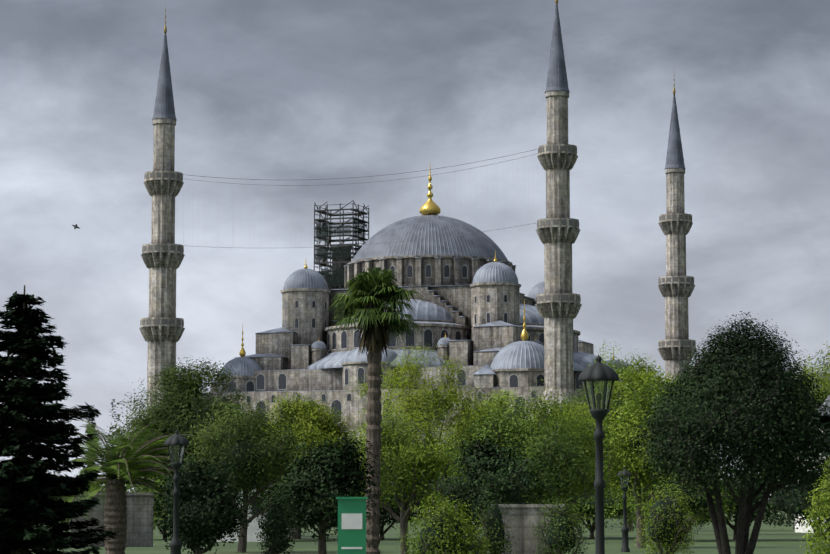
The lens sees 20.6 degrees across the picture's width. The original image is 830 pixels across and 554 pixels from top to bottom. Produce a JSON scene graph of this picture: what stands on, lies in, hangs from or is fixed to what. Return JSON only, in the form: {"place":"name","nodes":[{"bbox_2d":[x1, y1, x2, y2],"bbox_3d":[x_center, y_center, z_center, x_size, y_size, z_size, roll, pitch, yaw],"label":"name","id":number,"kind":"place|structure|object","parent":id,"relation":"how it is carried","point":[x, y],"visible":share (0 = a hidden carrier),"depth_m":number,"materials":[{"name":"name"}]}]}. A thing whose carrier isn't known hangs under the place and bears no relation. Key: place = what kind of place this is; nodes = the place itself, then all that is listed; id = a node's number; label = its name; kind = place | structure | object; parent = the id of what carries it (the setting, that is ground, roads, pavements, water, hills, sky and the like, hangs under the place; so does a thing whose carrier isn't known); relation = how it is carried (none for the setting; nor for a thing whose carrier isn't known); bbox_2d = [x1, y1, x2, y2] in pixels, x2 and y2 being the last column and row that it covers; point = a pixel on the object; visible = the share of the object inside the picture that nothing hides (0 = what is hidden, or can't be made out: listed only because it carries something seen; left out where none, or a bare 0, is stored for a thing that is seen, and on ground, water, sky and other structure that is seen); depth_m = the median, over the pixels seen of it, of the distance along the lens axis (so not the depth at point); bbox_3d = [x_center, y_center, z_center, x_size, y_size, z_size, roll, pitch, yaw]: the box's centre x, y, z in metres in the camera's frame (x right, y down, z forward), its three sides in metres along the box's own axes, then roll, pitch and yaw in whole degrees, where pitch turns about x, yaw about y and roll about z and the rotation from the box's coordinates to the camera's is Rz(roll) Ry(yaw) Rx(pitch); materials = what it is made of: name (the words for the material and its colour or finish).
{"place":"outdoors","nodes":[
{"label":"outdoors","id":0,"kind":"place"},
{"bbox_2d":[0,470,71,525],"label":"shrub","id":1,"kind":"object","parent":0,"point":[56,498],"depth_m":114.89,"materials":[{"name":"green plant"}]},
{"bbox_2d":[80,417,98,487],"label":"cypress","id":2,"kind":"object","parent":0,"point":[91,419],"depth_m":150.91,"materials":[{"name":"green plant"}]},
{"bbox_2d":[217,489,271,541],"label":"house walls","id":3,"kind":"structure","parent":0,"point":[252,527],"depth_m":110.76,"materials":[{"name":"white paint"}]},
{"bbox_2d":[251,498,263,514],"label":"tree","id":4,"kind":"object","parent":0,"point":[253,509],"depth_m":110.86,"materials":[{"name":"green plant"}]},
{"bbox_2d":[0,0,829,499],"label":"sky","id":5,"kind":"structure","parent":0,"point":[276,92],"materials":[{"name":"grey"}]},
{"bbox_2d":[29,511,829,553],"bbox_3d":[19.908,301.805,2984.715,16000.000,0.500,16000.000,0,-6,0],"label":"ground","id":6,"kind":"structure","parent":0,"point":[781,539],"depth_m":105.91,"materials":[{"name":"green plant"}]},
{"bbox_2d":[0,285,120,553],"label":"spruce","id":7,"kind":"object","parent":6,"relation":"on","point":[48,516],"depth_m":60.04,"materials":[{"name":"green plant"}]},
{"bbox_2d":[47,477,135,527],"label":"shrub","id":8,"kind":"object","parent":6,"relation":"on","point":[89,490],"depth_m":116.32,"materials":[{"name":"green plant"}]},
{"bbox_2d":[104,399,127,477],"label":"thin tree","id":9,"kind":"object","parent":6,"relation":"on","point":[118,415],"depth_m":140.91,"materials":[{"name":"green plant"}]},
{"bbox_2d":[56,420,194,553],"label":"date palm","id":10,"kind":"object","parent":6,"relation":"on","point":[132,468],"depth_m":80.05,"materials":[{"name":"green plant"}]},
{"bbox_2d":[99,405,168,491],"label":"tree","id":11,"kind":"object","parent":6,"relation":"on","point":[129,424],"depth_m":170.69,"materials":[{"name":"green plant"}]},
{"bbox_2d":[125,475,168,539],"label":"shrub","id":12,"kind":"object","parent":6,"relation":"on","point":[158,481],"depth_m":116.59,"materials":[{"name":"green plant"}]},
{"bbox_2d":[164,430,188,553],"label":"lamp","id":13,"kind":"object","parent":6,"relation":"on","point":[175,543],"depth_m":52.17,"materials":[{"name":"black metal"}]},
{"bbox_2d":[99,356,262,489],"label":"tree","id":14,"kind":"object","parent":6,"relation":"on","point":[183,395],"depth_m":129.87,"materials":[{"name":"green plant"}]},
{"bbox_2d":[152,449,251,553],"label":"tree","id":15,"kind":"object","parent":6,"relation":"on","point":[194,519],"depth_m":59.59,"materials":[{"name":"green plant"}]},
{"bbox_2d":[168,394,311,552],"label":"tree","id":16,"kind":"object","parent":6,"relation":"on","point":[286,444],"depth_m":84.35,"materials":[{"name":"green plant"}]},
{"bbox_2d":[254,485,299,553],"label":"cone bush","id":17,"kind":"object","parent":6,"relation":"on","point":[284,539],"depth_m":59.92,"materials":[{"name":"green plant"}]},
{"bbox_2d":[244,390,363,538],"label":"tree","id":18,"kind":"object","parent":6,"relation":"on","point":[314,413],"depth_m":120.04,"materials":[{"name":"green plant"}]},
{"bbox_2d":[72,492,564,553],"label":"garden wall","id":19,"kind":"structure","parent":6,"relation":"on","point":[139,518],"depth_m":96.94,"materials":[{"name":"stone"}]},
{"bbox_2d":[272,432,384,553],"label":"tree","id":20,"kind":"object","parent":6,"relation":"on","point":[313,463],"depth_m":61.82,"materials":[{"name":"green plant"}]},
{"bbox_2d":[287,491,397,534],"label":"shrub","id":21,"kind":"object","parent":6,"relation":"on","point":[380,521],"depth_m":115.56,"materials":[{"name":"green plant"}]},
{"bbox_2d":[336,497,367,553],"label":"green kiosk","id":22,"kind":"object","parent":6,"relation":"on","point":[351,537],"visible":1,"depth_m":54.80,"materials":[{"name":"green metal"}]},
{"bbox_2d":[341,513,361,548],"bbox_3d":[-1.512,6.096,54.795,0.500,0.850,0.012,0,-6,-2],"label":"kiosk sign","id":23,"kind":"object","parent":22,"relation":"attached to","point":[351,520],"visible":1,"depth_m":54.81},
{"bbox_2d":[328,267,423,553],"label":"fan palm","id":24,"kind":"object","parent":6,"relation":"on","point":[357,299],"depth_m":70.27,"materials":[{"name":"green plant"}]},
{"bbox_2d":[355,300,391,356],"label":"dead palm fronds","id":25,"kind":"object","parent":24,"relation":"attached to","point":[370,330],"visible":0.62,"depth_m":70.35,"materials":[{"name":"brown plant"}]},
{"bbox_2d":[358,464,431,539],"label":"shrub","id":26,"kind":"object","parent":6,"relation":"on","point":[388,513],"depth_m":116.12,"materials":[{"name":"green plant"}]},
{"bbox_2d":[341,400,466,553],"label":"tree","id":27,"kind":"object","parent":6,"relation":"on","point":[402,450],"depth_m":74.71,"materials":[{"name":"green plant"}]},
{"bbox_2d":[139,0,696,517],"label":"mosque","id":28,"kind":"structure","parent":6,"relation":"on","point":[485,322],"depth_m":355.98,"materials":[{"name":"stone"}]},
{"bbox_2d":[346,343,501,509],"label":"tree","id":29,"kind":"object","parent":6,"relation":"on","point":[437,398],"depth_m":105.28,"materials":[{"name":"green plant"}]},
{"bbox_2d":[396,467,480,526],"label":"shrub","id":30,"kind":"object","parent":6,"relation":"on","point":[431,508],"depth_m":120.99,"materials":[{"name":"green plant"}]},
{"bbox_2d":[397,490,493,553],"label":"bush","id":31,"kind":"object","parent":6,"relation":"on","point":[452,514],"depth_m":39.77,"materials":[{"name":"green plant"}]},
{"bbox_2d":[472,481,520,553],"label":"shrub","id":32,"kind":"object","parent":6,"relation":"on","point":[503,541],"depth_m":49.81,"materials":[{"name":"green plant"}]},
{"bbox_2d":[429,431,568,539],"bbox_3d":[2.186,6.029,59.852,3.670,3.979,3.955,0,-6,0],"label":"tree","id":33,"kind":"object","parent":6,"relation":"on","point":[498,476],"depth_m":59.51,"materials":[{"name":"green plant"}]},
{"bbox_2d":[441,379,613,484],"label":"tree","id":34,"kind":"object","parent":6,"relation":"on","point":[559,414],"depth_m":123.68,"materials":[{"name":"green plant"}]},
{"bbox_2d":[437,389,639,518],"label":"tree","id":35,"kind":"object","parent":6,"relation":"on","point":[554,454],"depth_m":69.47,"materials":[{"name":"green plant"}]},
{"bbox_2d":[531,493,592,553],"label":"shrub","id":36,"kind":"object","parent":6,"relation":"on","point":[567,527],"depth_m":49.76,"materials":[{"name":"green plant"}]},
{"bbox_2d":[536,389,608,526],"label":"tree","id":37,"kind":"object","parent":6,"relation":"on","point":[585,397],"depth_m":190.54,"materials":[{"name":"green plant"}]},
{"bbox_2d":[578,354,618,553],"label":"lamp","id":38,"kind":"object","parent":6,"relation":"on","point":[598,370],"depth_m":32.03,"materials":[{"name":"black metal"}]},
{"bbox_2d":[549,478,651,538],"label":"shrub","id":39,"kind":"object","parent":6,"relation":"on","point":[617,506],"depth_m":118.94,"materials":[{"name":"green plant"}]},
{"bbox_2d":[568,340,668,530],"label":"tree","id":40,"kind":"object","parent":6,"relation":"on","point":[636,375],"depth_m":159.72,"materials":[{"name":"green plant"}]},
{"bbox_2d":[617,466,631,551],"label":"lamp","id":41,"kind":"object","parent":6,"relation":"on","point":[625,539],"depth_m":85.93,"materials":[{"name":"black metal"}]},
{"bbox_2d":[591,380,680,547],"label":"tree","id":42,"kind":"object","parent":6,"relation":"on","point":[645,477],"depth_m":94.72,"materials":[{"name":"green plant"}]},
{"bbox_2d":[609,366,683,485],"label":"tree","id":43,"kind":"object","parent":6,"relation":"on","point":[657,381],"depth_m":140.12,"materials":[{"name":"green plant"}]},
{"bbox_2d":[631,473,698,553],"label":"shrub","id":44,"kind":"object","parent":6,"relation":"on","point":[653,548],"depth_m":54.59,"materials":[{"name":"green plant"}]},
{"bbox_2d":[627,466,738,540],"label":"shrub","id":45,"kind":"object","parent":6,"relation":"on","point":[707,514],"depth_m":111.58,"materials":[{"name":"green plant"}]},
{"bbox_2d":[634,311,829,553],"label":"tree","id":46,"kind":"object","parent":6,"relation":"on","point":[705,375],"depth_m":68.75,"materials":[{"name":"green plant"}]},
{"bbox_2d":[685,464,784,539],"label":"shrub","id":47,"kind":"object","parent":6,"relation":"on","point":[752,515],"depth_m":116.12,"materials":[{"name":"green plant"}]},
{"bbox_2d":[738,469,828,538],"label":"shrub","id":48,"kind":"object","parent":6,"relation":"on","point":[790,516],"depth_m":113.27,"materials":[{"name":"green plant"}]},
{"bbox_2d":[754,394,822,527],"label":"tree","id":49,"kind":"object","parent":6,"relation":"on","point":[780,459],"depth_m":171.54,"materials":[{"name":"green plant"}]},
{"bbox_2d":[794,341,829,407],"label":"tree","id":50,"kind":"object","parent":6,"relation":"on","point":[821,378],"depth_m":170.43,"materials":[{"name":"green plant"}]},
{"bbox_2d":[795,430,829,532],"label":"lodge walls","id":51,"kind":"structure","parent":6,"relation":"on","point":[801,529],"depth_m":150.27,"materials":[{"name":"white paint"}]},
{"bbox_2d":[820,395,829,437],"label":"lodge roof","id":52,"kind":"structure","parent":51,"relation":"on","point":[828,397],"depth_m":150.03,"materials":[{"name":"grey"}]},
{"bbox_2d":[797,457,829,553],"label":"bush","id":53,"kind":"object","parent":6,"relation":"on","point":[825,507],"depth_m":39.91,"materials":[{"name":"green plant"}]},
{"bbox_2d":[810,414,829,528],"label":"tree","id":54,"kind":"object","parent":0,"point":[825,420],"depth_m":42.65,"materials":[{"name":"green plant"}]}
]}

